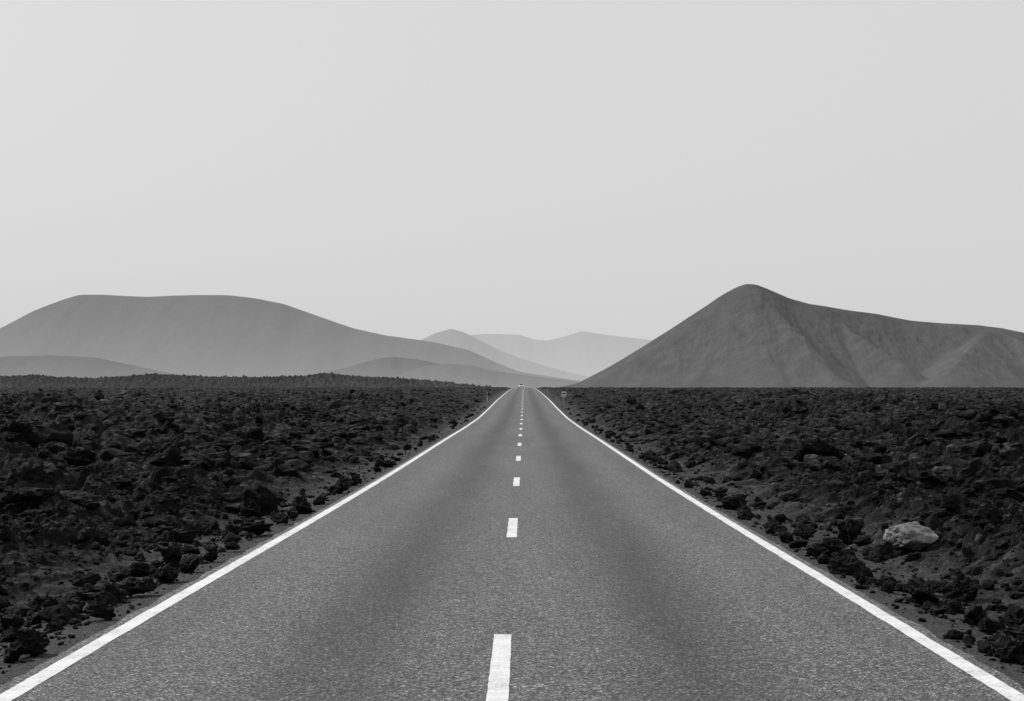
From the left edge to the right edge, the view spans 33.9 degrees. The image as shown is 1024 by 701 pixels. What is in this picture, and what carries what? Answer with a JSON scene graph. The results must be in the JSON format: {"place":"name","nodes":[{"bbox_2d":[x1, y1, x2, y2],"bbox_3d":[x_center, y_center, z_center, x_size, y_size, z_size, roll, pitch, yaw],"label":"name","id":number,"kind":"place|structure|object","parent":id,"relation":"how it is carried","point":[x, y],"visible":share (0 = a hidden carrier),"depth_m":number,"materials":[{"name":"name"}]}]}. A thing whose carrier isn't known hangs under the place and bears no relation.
{"place":"outdoors","nodes":[
{"label":"outdoors","id":0,"kind":"place"},
{"bbox_2d":[0,355,175,377],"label":"hill","id":1,"kind":"structure","parent":0,"point":[66,366],"depth_m":2242.62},
{"bbox_2d":[0,372,507,387],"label":"lava ridge","id":2,"kind":"structure","parent":0,"point":[332,379],"depth_m":785.60,"materials":[{"name":"black stone"}]},
{"bbox_2d":[0,295,580,381],"bbox_3d":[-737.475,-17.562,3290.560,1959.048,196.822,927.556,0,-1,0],"label":"mountain","id":3,"kind":"structure","parent":0,"point":[215,335],"depth_m":3230.62,"materials":[{"name":"grey stone"}]},
{"bbox_2d":[322,357,578,384],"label":"hill","id":4,"kind":"structure","parent":0,"point":[387,367],"depth_m":2665.20,"materials":[{"name":"grey stone"}]},
{"bbox_2d":[389,364,567,387],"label":"hill","id":5,"kind":"structure","parent":0,"point":[465,374],"depth_m":1970.36,"materials":[{"name":"grey stone"}]},
{"bbox_2d":[422,329,588,380],"bbox_3d":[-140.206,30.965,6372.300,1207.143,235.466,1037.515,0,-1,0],"label":"distant mountain","id":6,"kind":"structure","parent":0,"point":[456,338],"depth_m":6426.34,"materials":[{"name":"grey stone"}]},
{"bbox_2d":[0,388,1023,700],"bbox_3d":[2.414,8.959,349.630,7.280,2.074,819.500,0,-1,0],"label":"road","id":7,"kind":"structure","parent":0,"point":[606,574],"depth_m":16.04,"materials":[{"name":"grey asphalt"}]},
{"bbox_2d":[0,388,1023,700],"bbox_3d":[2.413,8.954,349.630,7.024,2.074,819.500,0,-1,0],"label":"road markings","id":8,"kind":"object","parent":7,"relation":"on","point":[498,686],"visible":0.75,"depth_m":14.95,"materials":[{"name":"paint"}]},
{"bbox_2d":[0,387,1023,686],"bbox_3d":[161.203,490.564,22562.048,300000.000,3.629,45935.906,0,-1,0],"label":"ground","id":9,"kind":"structure","parent":0,"point":[20,569],"depth_m":44.27,"materials":[{"name":"black stone"}]},
{"bbox_2d":[100,390,127,401],"bbox_3d":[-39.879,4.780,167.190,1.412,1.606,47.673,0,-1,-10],"label":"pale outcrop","id":10,"kind":"object","parent":9,"relation":"on","point":[119,398],"visible":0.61,"depth_m":181.35,"materials":[{"name":"grey stone"}]},
{"bbox_2d":[0,387,1023,673],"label":"lava rocks","id":11,"kind":"object","parent":9,"relation":"on","point":[30,485],"visible":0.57,"depth_m":31.45,"materials":[{"name":"black stone"}]},
{"bbox_2d":[883,521,938,550],"bbox_3d":[5.350,2.497,22.527,0.686,0.370,0.758,0,-1,0],"label":"pale boulder","id":12,"kind":"object","parent":9,"relation":"on","point":[915,535],"visible":1,"depth_m":22.34,"materials":[{"name":"grey stone"}]},
{"bbox_2d":[0,0,1023,339],"label":"sky","id":13,"kind":"structure","parent":0,"point":[410,169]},
{"bbox_2d":[470,331,651,376],"bbox_3d":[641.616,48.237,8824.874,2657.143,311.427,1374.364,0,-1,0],"label":"distant mountain","id":14,"kind":"structure","parent":0,"point":[587,354],"depth_m":8801.84,"materials":[{"name":"grey stone"}]},
{"bbox_2d":[563,284,1023,387],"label":"volcano","id":15,"kind":"structure","parent":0,"point":[750,335],"depth_m":1424.57}
]}

